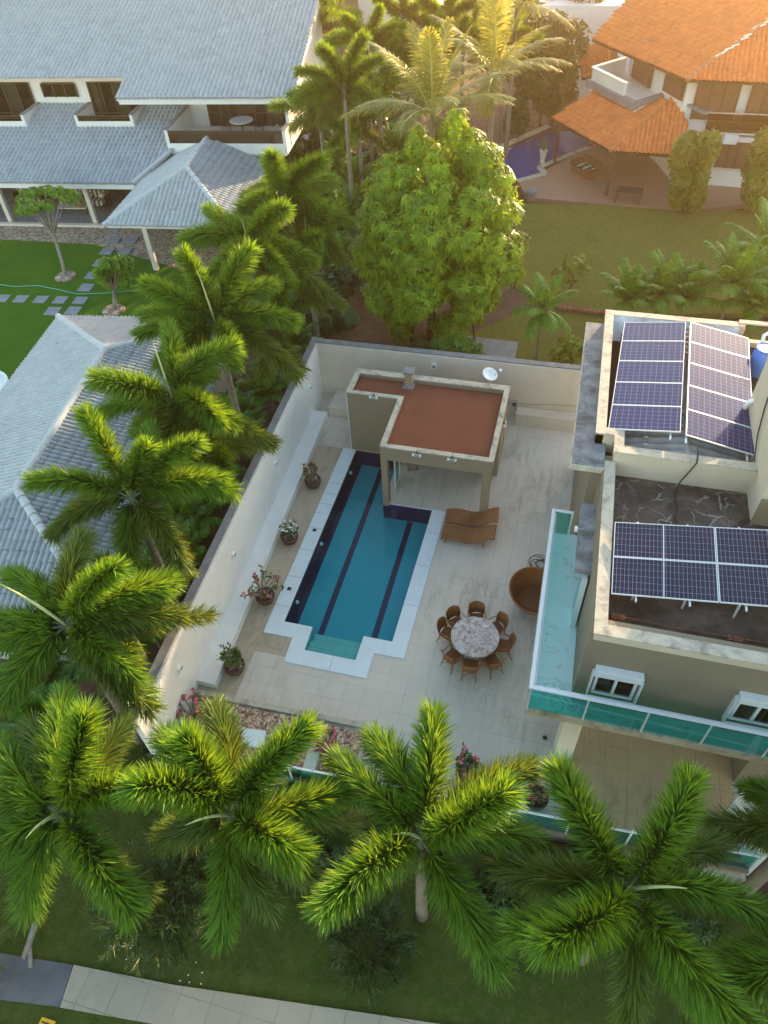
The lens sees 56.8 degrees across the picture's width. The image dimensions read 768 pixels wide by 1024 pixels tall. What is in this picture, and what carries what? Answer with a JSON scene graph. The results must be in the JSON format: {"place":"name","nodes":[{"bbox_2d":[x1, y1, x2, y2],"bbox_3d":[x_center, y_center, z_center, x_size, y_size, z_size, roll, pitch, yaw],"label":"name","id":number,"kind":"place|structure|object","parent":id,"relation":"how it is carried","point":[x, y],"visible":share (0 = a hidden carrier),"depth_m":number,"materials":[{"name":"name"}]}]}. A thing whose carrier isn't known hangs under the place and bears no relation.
{"place":"outdoors","nodes":[
{"label":"outdoors","id":0,"kind":"place"},
{"bbox_2d":[0,953,72,1006],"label":"driveway","id":1,"kind":"structure","parent":0,"point":[42,982],"depth_m":17.47,"materials":[{"name":"concrete"}]},
{"bbox_2d":[0,239,219,378],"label":"lawn","id":2,"kind":"structure","parent":0,"point":[24,326],"depth_m":40.73,"materials":[{"name":"green plant"}]},
{"bbox_2d":[13,184,83,281],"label":"yard tree","id":3,"kind":"object","parent":2,"relation":"on","point":[33,193],"visible":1,"depth_m":41.72,"materials":[{"name":"green plant"}]},
{"bbox_2d":[91,253,134,315],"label":"yard tree","id":4,"kind":"object","parent":2,"relation":"on","point":[108,273],"visible":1,"depth_m":37.84,"materials":[{"name":"green plant"}]},
{"bbox_2d":[0,226,315,300],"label":"gravel strip","id":5,"kind":"object","parent":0,"point":[163,243],"visible":0.12,"depth_m":45.03,"materials":[{"name":"beige gravel"}]},
{"bbox_2d":[60,965,436,1023],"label":"sidewalk","id":6,"kind":"structure","parent":0,"point":[99,992],"depth_m":16.98,"materials":[{"name":"grey concrete"}]},
{"bbox_2d":[0,712,767,1023],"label":"front lawn","id":7,"kind":"structure","parent":0,"point":[427,1007],"depth_m":17.54,"materials":[{"name":"green plant"}]},
{"bbox_2d":[0,676,73,764],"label":"areca palm","id":8,"kind":"object","parent":7,"relation":"on","point":[36,699],"visible":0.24,"depth_m":19.71,"materials":[{"name":"green plant"}]},
{"bbox_2d":[0,678,167,942],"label":"foxtail palm","id":9,"kind":"object","parent":7,"relation":"on","point":[69,773],"visible":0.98,"depth_m":14.54,"materials":[{"name":"green plant"}]},
{"bbox_2d":[0,518,194,744],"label":"foxtail palm","id":10,"kind":"object","parent":7,"relation":"on","point":[96,606],"visible":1,"depth_m":17.20,"materials":[{"name":"green plant"}]},
{"bbox_2d":[80,817,212,980],"bbox_3d":[-5.761,9.710,17.965,3.688,1.681,3.661,9,48,12],"label":"feathery shrub","id":11,"kind":"object","parent":7,"relation":"on","point":[182,902],"visible":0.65,"depth_m":17.46,"materials":[{"name":"green plant"}]},
{"bbox_2d":[163,818,224,916],"bbox_3d":[-4.636,9.185,18.534,2.183,1.476,2.366,-8,47,-5],"label":"feathery shrub","id":12,"kind":"object","parent":7,"relation":"on","point":[178,886],"visible":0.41,"depth_m":18.21,"materials":[{"name":"green plant"}]},
{"bbox_2d":[107,691,373,959],"bbox_3d":[-2.902,6.851,16.076,4.696,8.084,4.987,-32,53,-25],"label":"foxtail palm","id":13,"kind":"object","parent":7,"relation":"on","point":[259,837],"visible":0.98,"depth_m":14.35,"materials":[{"name":"green plant"}]},
{"bbox_2d":[316,892,422,1012],"bbox_3d":[-0.348,10.533,17.398,2.401,0.935,2.617,-26,50,-20],"label":"feathery shrub","id":14,"kind":"object","parent":7,"relation":"on","point":[387,970],"visible":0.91,"depth_m":17.34,"materials":[{"name":"green plant"}]},
{"bbox_2d":[297,693,554,996],"bbox_3d":[0.901,7.434,15.428,5.302,7.911,5.183,9,48,12],"label":"foxtail palm","id":15,"kind":"object","parent":7,"relation":"on","point":[391,835],"visible":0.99,"depth_m":13.90,"materials":[{"name":"green plant"}]},
{"bbox_2d":[461,866,522,929],"bbox_3d":[2.744,9.765,18.069,1.780,0.959,1.361,9,48,12],"label":"shrub","id":16,"kind":"object","parent":7,"relation":"on","point":[502,900],"visible":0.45,"depth_m":17.90,"materials":[{"name":"green plant"}]},
{"bbox_2d":[479,747,767,1023],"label":"foxtail palm","id":17,"kind":"object","parent":7,"relation":"on","point":[582,920],"visible":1,"depth_m":13.00,"materials":[{"name":"green plant"}]},
{"bbox_2d":[628,895,731,951],"bbox_3d":[6.832,10.011,17.197,2.957,1.348,1.078,9,48,12],"label":"shrub","id":18,"kind":"object","parent":7,"relation":"on","point":[703,930],"visible":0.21,"depth_m":16.87,"materials":[{"name":"green plant"}]},
{"bbox_2d":[694,771,767,898],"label":"foxtail palm","id":19,"kind":"object","parent":7,"relation":"on","point":[752,825],"visible":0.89,"depth_m":15.15,"materials":[{"name":"green plant"}]},
{"bbox_2d":[702,926,767,1023],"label":"foxtail palm","id":20,"kind":"object","parent":7,"relation":"on","point":[747,965],"visible":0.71,"depth_m":12.63,"materials":[{"name":"green plant"}]},
{"bbox_2d":[0,168,767,893],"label":"ground","id":21,"kind":"structure","parent":0,"point":[88,688],"depth_m":25.67,"materials":[{"name":"soil"}]},
{"bbox_2d":[20,546,223,717],"bbox_3d":[-7.271,3.590,20.373,4.746,6.676,4.977,9,48,12],"label":"foxtail palm","id":22,"kind":"object","parent":21,"relation":"on","point":[197,615],"visible":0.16,"depth_m":19.79,"materials":[{"name":"green plant"}]},
{"bbox_2d":[18,398,245,605],"bbox_3d":[-6.677,0.503,21.633,5.734,9.032,4.559,9,48,12],"label":"foxtail palm","id":23,"kind":"object","parent":21,"relation":"on","point":[149,471],"visible":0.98,"depth_m":19.56,"materials":[{"name":"green plant"}]},
{"bbox_2d":[142,513,210,585],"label":"areca palm","id":24,"kind":"object","parent":21,"relation":"on","point":[194,536],"visible":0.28,"depth_m":23.30,"materials":[{"name":"green plant"}]},
{"bbox_2d":[81,317,284,538],"bbox_3d":[-6.245,-1.855,23.843,5.206,9.020,4.864,-28,51,-22],"label":"foxtail palm","id":25,"kind":"object","parent":21,"relation":"on","point":[185,404],"visible":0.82,"depth_m":21.80,"materials":[{"name":"green plant"}]},
{"bbox_2d":[158,494,222,567],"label":"areca palm","id":26,"kind":"object","parent":21,"relation":"on","point":[187,509],"visible":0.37,"depth_m":24.12,"materials":[{"name":"green plant"}]},
{"bbox_2d":[127,394,279,518],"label":"foxtail palm","id":27,"kind":"object","parent":21,"relation":"on","point":[221,453],"visible":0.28,"depth_m":23.21,"materials":[{"name":"green plant"}]},
{"bbox_2d":[128,234,310,467],"bbox_3d":[-5.713,-4.897,25.969,5.638,10.060,5.708,-30,52,-23],"label":"foxtail palm","id":28,"kind":"object","parent":21,"relation":"on","point":[228,310],"visible":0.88,"depth_m":23.80,"materials":[{"name":"green plant"}]},
{"bbox_2d":[129,337,327,762],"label":"boundary wall","id":29,"kind":"structure","parent":21,"relation":"on","point":[248,532],"depth_m":24.66,"materials":[{"name":"white paint"}]},
{"bbox_2d":[172,195,352,405],"bbox_3d":[-4.710,-7.897,28.847,7.092,9.912,4.579,9,48,12],"label":"foxtail palm","id":30,"kind":"object","parent":21,"relation":"on","point":[283,257],"visible":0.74,"depth_m":27.14,"materials":[{"name":"green plant"}]},
{"bbox_2d":[235,361,290,422],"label":"areca palm","id":31,"kind":"object","parent":21,"relation":"on","point":[278,384],"visible":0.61,"depth_m":28.87,"materials":[{"name":"green plant"}]},
{"bbox_2d":[219,271,327,399],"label":"foxtail palm","id":32,"kind":"object","parent":21,"relation":"on","point":[283,298],"visible":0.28,"depth_m":27.68,"materials":[{"name":"green plant"}]},
{"bbox_2d":[231,168,556,389],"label":"garden soil","id":33,"kind":"structure","parent":0,"point":[369,328],"depth_m":36.79,"materials":[{"name":"brown soil"}]},
{"bbox_2d":[0,313,227,662],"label":"tiled pavilion","id":34,"kind":"structure","parent":33,"relation":"on","point":[41,391],"depth_m":26.36,"materials":[{"name":"grey tile"}]},
{"bbox_2d":[226,145,358,359],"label":"foxtail palm","id":35,"kind":"object","parent":33,"relation":"on","point":[295,182],"visible":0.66,"depth_m":28.84,"materials":[{"name":"green plant"}]},
{"bbox_2d":[274,304,345,352],"bbox_3d":[-3.689,-9.053,34.984,3.446,2.514,2.940,9,48,12],"label":"hedge","id":36,"kind":"object","parent":33,"relation":"on","point":[329,323],"visible":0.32,"depth_m":34.22,"materials":[{"name":"green plant"}]},
{"bbox_2d":[272,192,349,335],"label":"foxtail palm","id":37,"kind":"object","parent":33,"relation":"on","point":[313,238],"visible":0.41,"depth_m":29.04,"materials":[{"name":"green plant"}]},
{"bbox_2d":[266,84,356,189],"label":"foxtail palm","id":38,"kind":"object","parent":33,"relation":"on","point":[307,118],"visible":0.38,"depth_m":39.99,"materials":[{"name":"green plant"}]},
{"bbox_2d":[305,257,363,316],"bbox_3d":[-2.804,-11.562,37.071,4.273,3.004,2.714,-30,52,-23],"label":"hedge","id":39,"kind":"object","parent":33,"relation":"on","point":[342,282],"visible":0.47,"depth_m":36.22,"materials":[{"name":"green plant"}]},
{"bbox_2d":[287,27,393,237],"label":"foxtail palm","id":40,"kind":"object","parent":33,"relation":"on","point":[330,91],"visible":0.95,"depth_m":36.59,"materials":[{"name":"green plant"}]},
{"bbox_2d":[324,75,401,196],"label":"foxtail palm","id":41,"kind":"object","parent":33,"relation":"on","point":[355,125],"visible":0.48,"depth_m":41.18,"materials":[{"name":"green plant"}]},
{"bbox_2d":[321,2,414,172],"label":"foxtail palm","id":42,"kind":"object","parent":33,"relation":"on","point":[352,25],"visible":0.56,"depth_m":41.13,"materials":[{"name":"green plant"}]},
{"bbox_2d":[341,34,413,153],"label":"foxtail palm","id":43,"kind":"object","parent":33,"relation":"on","point":[389,79],"visible":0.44,"depth_m":41.60,"materials":[{"name":"green plant"}]},
{"bbox_2d":[340,16,521,139],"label":"coconut palm","id":44,"kind":"object","parent":33,"relation":"on","point":[435,92],"visible":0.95,"depth_m":31.56,"materials":[{"name":"green plant"}]},
{"bbox_2d":[347,108,529,343],"bbox_3d":[2.554,-12.499,32.023,8.185,10.545,8.107,9,48,12],"label":"mango tree","id":45,"kind":"object","parent":33,"relation":"on","point":[410,214],"visible":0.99,"depth_m":29.82,"materials":[{"name":"green plant"}]},
{"bbox_2d":[422,0,572,142],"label":"coconut palm","id":46,"kind":"object","parent":33,"relation":"on","point":[493,54],"visible":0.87,"depth_m":35.10,"materials":[{"name":"green plant"}]},
{"bbox_2d":[302,0,592,182],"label":"ground","id":47,"kind":"structure","parent":0,"point":[482,124],"depth_m":57.18,"materials":[{"name":"soil"}]},
{"bbox_2d":[0,0,325,270],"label":"house","id":48,"kind":"structure","parent":47,"relation":"on","point":[126,104],"depth_m":46.00,"materials":[{"name":"grey tile"}]},
{"bbox_2d":[0,82,34,114],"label":"window","id":49,"kind":"structure","parent":48,"relation":"in","point":[15,97],"depth_m":48.33,"materials":[{"name":"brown wood"}]},
{"bbox_2d":[85,81,137,114],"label":"window","id":50,"kind":"structure","parent":48,"relation":"in","point":[102,94],"depth_m":47.68,"materials":[{"name":"brown wood"}]},
{"bbox_2d":[206,104,285,125],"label":"window","id":51,"kind":"structure","parent":48,"relation":"in","point":[215,111],"depth_m":47.19,"materials":[{"name":"brown wood"}]},
{"bbox_2d":[369,0,436,136],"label":"foxtail palm","id":52,"kind":"object","parent":47,"relation":"on","point":[407,11],"visible":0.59,"depth_m":43.66,"materials":[{"name":"green plant"}]},
{"bbox_2d":[414,0,484,128],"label":"foxtail palm","id":53,"kind":"object","parent":47,"relation":"on","point":[451,7],"visible":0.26,"depth_m":42.06,"materials":[{"name":"green plant"}]},
{"bbox_2d":[465,0,546,151],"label":"foxtail palm","id":54,"kind":"object","parent":47,"relation":"on","point":[520,31],"visible":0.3,"depth_m":46.66,"materials":[{"name":"green plant"}]},
{"bbox_2d":[502,91,530,138],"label":"broadleaf tree","id":55,"kind":"object","parent":47,"relation":"on","point":[520,120],"visible":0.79,"depth_m":51.41,"materials":[{"name":"green plant"}]},
{"bbox_2d":[476,0,574,158],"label":"coconut palm","id":56,"kind":"object","parent":47,"relation":"on","point":[536,10],"visible":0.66,"depth_m":44.53,"materials":[{"name":"green plant"}]},
{"bbox_2d":[500,0,592,126],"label":"broadleaf tree","id":57,"kind":"object","parent":47,"relation":"on","point":[533,82],"visible":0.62,"depth_m":50.73,"materials":[{"name":"green plant"}]},
{"bbox_2d":[528,0,632,90],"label":"house","id":58,"kind":"structure","parent":47,"relation":"on","point":[593,15],"depth_m":56.70,"materials":[{"name":"white paint"}]},
{"bbox_2d":[235,394,745,884],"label":"terrace","id":59,"kind":"structure","parent":0,"point":[531,484],"depth_m":23.32,"materials":[{"name":"beige tile"}]},
{"bbox_2d":[183,445,342,724],"bbox_3d":[-3.801,2.293,25.858,3.300,0.400,13.850,9,48,12],"label":"poolside strip","id":60,"kind":"object","parent":59,"relation":"on","point":[253,637],"visible":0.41,"depth_m":25.64,"materials":[{"name":"beige tile"}]},
{"bbox_2d":[185,697,361,780],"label":"pebbles","id":61,"kind":"object","parent":59,"relation":"on","point":[252,720],"visible":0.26,"depth_m":21.46,"materials":[{"name":"beige gravel"}]},
{"bbox_2d":[194,689,372,763],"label":"planter kerb","id":62,"kind":"structure","parent":59,"relation":"on","point":[295,712],"depth_m":21.79,"materials":[{"name":"beige concrete"}]},
{"bbox_2d":[263,448,445,678],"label":"swimming pool","id":63,"kind":"structure","parent":59,"relation":"in","point":[349,599],"depth_m":26.17,"materials":[{"name":"blue liquid"}]},
{"bbox_2d":[346,366,509,511],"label":"pool house","id":64,"kind":"structure","parent":59,"relation":"on","point":[433,421],"depth_m":27.24,"materials":[{"name":"beige paint"}]},
{"bbox_2d":[316,338,580,431],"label":"wall","id":65,"kind":"structure","parent":59,"relation":"on","point":[549,390],"depth_m":30.23,"materials":[{"name":"beige paint"}]},
{"bbox_2d":[440,524,496,547],"bbox_3d":[3.114,0.806,26.167,1.983,0.625,0.730,8,48,10],"label":"sun lounger","id":66,"kind":"object","parent":59,"relation":"on","point":[466,534],"visible":1,"depth_m":26.14,"materials":[{"name":"wicker"}]},
{"bbox_2d":[444,507,499,525],"bbox_3d":[3.306,0.197,26.731,1.983,0.625,0.730,6,47,9],"label":"sun lounger","id":67,"kind":"object","parent":59,"relation":"on","point":[466,517],"visible":0.96,"depth_m":26.70,"materials":[{"name":"beige wicker"}]},
{"bbox_2d":[451,616,499,657],"bbox_3d":[2.914,4.212,22.870,1.540,0.752,1.540,9,48,12],"label":"round table","id":68,"kind":"object","parent":59,"relation":"on","point":[475,637],"visible":1,"depth_m":22.58,"materials":[{"name":"white stone"}]},
{"bbox_2d":[240,756,760,875],"bbox_3d":[2.607,8.131,19.196,13.772,1.500,0.200,7,47,10],"label":"glass fence","id":69,"kind":"object","parent":59,"relation":"on","point":[557,836],"visible":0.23,"depth_m":18.78,"materials":[{"name":"teal glass"}]},
{"bbox_2d":[509,567,543,614],"bbox_3d":[5.046,2.787,23.938,1.713,0.939,1.712,9,48,12],"label":"armchair","id":70,"kind":"object","parent":59,"relation":"on","point":[525,583],"visible":0.66,"depth_m":24.14,"materials":[{"name":"wicker"}]},
{"bbox_2d":[525,309,767,782],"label":"house","id":71,"kind":"structure","parent":59,"relation":"on","point":[628,477],"depth_m":18.28,"materials":[{"name":"beige paint"}]},
{"bbox_2d":[585,664,643,703],"bbox_3d":[5.569,4.220,17.147,1.180,1.330,0.220,9,48,12],"label":"window","id":72,"kind":"structure","parent":71,"relation":"in","point":[608,681],"depth_m":17.14,"materials":[{"name":"white metal"}]},
{"bbox_2d":[526,508,767,756],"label":"glass balustrade","id":73,"kind":"object","parent":71,"relation":"on","point":[535,663],"visible":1,"depth_m":17.25,"materials":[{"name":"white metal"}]},
{"bbox_2d":[631,522,747,617],"bbox_3d":[8.267,1.435,16.517,4.615,1.350,2.388,9,48,12],"label":"panel stand","id":74,"kind":"object","parent":71,"relation":"on","point":[733,616],"visible":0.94,"depth_m":16.36,"materials":[{"name":"metal"}]},
{"bbox_2d":[611,556,718,602],"bbox_3d":[6.502,1.553,16.501,2.286,0.042,1.078,3,50,18],"label":"solar panel","id":75,"kind":"object","parent":74,"relation":"attached to","point":[671,579],"visible":1,"depth_m":16.47,"materials":[{"name":"glass"}]},
{"bbox_2d":[613,522,716,562],"bbox_3d":[6.758,0.725,17.161,2.286,0.042,1.078,3,50,18],"label":"solar panel","id":76,"kind":"object","parent":74,"relation":"attached to","point":[668,542],"visible":1,"depth_m":17.14,"materials":[{"name":"glass"}]},
{"bbox_2d":[715,527,767,566],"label":"solar panel","id":77,"kind":"object","parent":74,"relation":"attached to","point":[740,546],"visible":1,"depth_m":16.63,"materials":[{"name":"glass"}]},
{"bbox_2d":[717,563,767,606],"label":"solar panel","id":78,"kind":"object","parent":74,"relation":"attached to","point":[743,585],"visible":1,"depth_m":15.98,"materials":[{"name":"glass"}]},
{"bbox_2d":[669,326,747,461],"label":"panel rails","id":79,"kind":"object","parent":71,"relation":"on","point":[670,434],"visible":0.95,"depth_m":19.77,"materials":[{"name":"metal"}]},
{"bbox_2d":[609,404,681,432],"bbox_3d":[7.341,-2.638,19.970,1.882,0.040,1.118,5,47,20],"label":"solar panel","id":80,"kind":"object","parent":79,"relation":"attached to","point":[646,418],"visible":1,"depth_m":19.95,"materials":[{"name":"glass"}]},
{"bbox_2d":[612,382,682,406],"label":"solar panel","id":81,"kind":"object","parent":79,"relation":"attached to","point":[647,394],"visible":1,"depth_m":20.68,"materials":[{"name":"glass"}]},
{"bbox_2d":[615,361,683,382],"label":"solar panel","id":82,"kind":"object","parent":79,"relation":"attached to","point":[653,371],"visible":1,"depth_m":21.42,"materials":[{"name":"glass"}]},
{"bbox_2d":[619,341,684,360],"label":"solar panel","id":83,"kind":"object","parent":79,"relation":"attached to","point":[652,350],"visible":1,"depth_m":22.14,"materials":[{"name":"glass"}]},
{"bbox_2d":[622,322,685,340],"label":"solar panel","id":84,"kind":"object","parent":79,"relation":"attached to","point":[653,331],"visible":1,"depth_m":22.88,"materials":[{"name":"glass"}]},
{"bbox_2d":[686,385,750,427],"bbox_3d":[9.559,-3.002,20.214,1.869,0.041,1.141,18,50,6],"label":"solar panel","id":85,"kind":"object","parent":79,"relation":"attached to","point":[716,405],"visible":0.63,"depth_m":20.20,"materials":[{"name":"glass"}]},
{"bbox_2d":[687,363,751,400],"bbox_3d":[9.906,-3.811,20.959,1.869,0.041,1.141,18,50,6],"label":"solar panel","id":86,"kind":"object","parent":79,"relation":"attached to","point":[720,382],"visible":0.83,"depth_m":20.95,"materials":[{"name":"glass"}]},
{"bbox_2d":[688,342,750,379],"bbox_3d":[10.253,-4.621,21.703,1.869,0.041,1.141,18,50,6],"label":"solar panel","id":87,"kind":"object","parent":79,"relation":"attached to","point":[719,360],"visible":1,"depth_m":21.69,"materials":[{"name":"glass"}]},
{"bbox_2d":[689,322,749,357],"bbox_3d":[10.600,-5.430,22.448,1.869,0.042,1.141,18,49,6],"label":"solar panel","id":88,"kind":"object","parent":79,"relation":"attached to","point":[720,340],"visible":1,"depth_m":22.44,"materials":[{"name":"glass"}]},
{"bbox_2d":[685,409,754,455],"bbox_3d":[9.213,-2.192,19.470,1.869,0.041,1.141,18,50,6],"label":"solar panel","id":89,"kind":"object","parent":79,"relation":"attached to","point":[719,432],"visible":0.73,"depth_m":19.44,"materials":[{"name":"glass"}]},
{"bbox_2d":[721,691,767,730],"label":"window","id":90,"kind":"structure","parent":71,"relation":"in","point":[749,707],"depth_m":16.60,"materials":[{"name":"white metal"}]},
{"bbox_2d":[468,309,767,364],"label":"garden grass","id":91,"kind":"structure","parent":0,"point":[512,328],"depth_m":35.59,"materials":[{"name":"green plant"}]},
{"bbox_2d":[510,272,578,360],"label":"palm","id":92,"kind":"object","parent":91,"relation":"on","point":[541,298],"visible":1,"depth_m":31.39,"materials":[{"name":"green plant"}]},
{"bbox_2d":[599,257,667,313],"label":"garden palm","id":93,"kind":"object","parent":91,"relation":"on","point":[630,289],"visible":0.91,"depth_m":33.75,"materials":[{"name":"green plant"}]},
{"bbox_2d":[621,248,705,313],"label":"garden palm","id":94,"kind":"object","parent":91,"relation":"on","point":[670,274],"visible":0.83,"depth_m":33.38,"materials":[{"name":"green plant"}]},
{"bbox_2d":[654,260,728,315],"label":"garden palm","id":95,"kind":"object","parent":91,"relation":"on","point":[702,299],"visible":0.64,"depth_m":33.33,"materials":[{"name":"green plant"}]},
{"bbox_2d":[678,232,767,319],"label":"garden palm","id":96,"kind":"object","parent":91,"relation":"on","point":[736,267],"visible":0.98,"depth_m":32.52,"materials":[{"name":"green plant"}]},
{"bbox_2d":[721,265,767,329],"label":"garden palm","id":97,"kind":"object","parent":91,"relation":"on","point":[754,297],"visible":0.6,"depth_m":33.57,"materials":[{"name":"green plant"}]},
{"bbox_2d":[517,144,744,210],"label":"brick patio","id":98,"kind":"structure","parent":0,"point":[561,182],"depth_m":47.06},
{"bbox_2d":[495,125,591,181],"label":"blue pool","id":99,"kind":"structure","parent":98,"relation":"on","point":[523,162],"depth_m":51.59,"materials":[{"name":"liquid"}]},
{"bbox_2d":[508,203,767,318],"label":"garden lawn","id":100,"kind":"structure","parent":0,"point":[608,238],"depth_m":41.79,"materials":[{"name":"green plant"}]},
{"bbox_2d":[666,126,722,214],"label":"climber bush","id":101,"kind":"object","parent":100,"relation":"on","point":[693,155],"visible":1,"depth_m":41.75,"materials":[{"name":"green plant"}]},
{"bbox_2d":[725,196,767,302],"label":"garden palm","id":102,"kind":"object","parent":100,"relation":"on","point":[762,224],"visible":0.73,"depth_m":33.96,"materials":[{"name":"green plant"}]},
{"bbox_2d":[738,124,767,212],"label":"climber bush","id":103,"kind":"object","parent":100,"relation":"on","point":[754,175],"visible":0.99,"depth_m":41.52,"materials":[{"name":"green plant"}]},
{"bbox_2d":[564,726,739,874],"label":"carport floor","id":104,"kind":"structure","parent":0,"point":[626,773],"depth_m":20.12,"materials":[{"name":"beige tile"}]},
{"bbox_2d":[551,0,767,195],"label":"orange roof house","id":105,"kind":"structure","parent":0,"point":[681,78],"depth_m":44.81,"materials":[{"name":"tile"}]},
{"bbox_2d":[689,83,741,119],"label":"window","id":106,"kind":"structure","parent":105,"relation":"in","point":[711,97],"depth_m":43.56,"materials":[{"name":"brown wood"}]},
{"bbox_2d":[743,358,767,525],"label":"water tank tower","id":107,"kind":"structure","parent":0,"point":[756,404],"depth_m":18.66,"materials":[{"name":"beige paint"}]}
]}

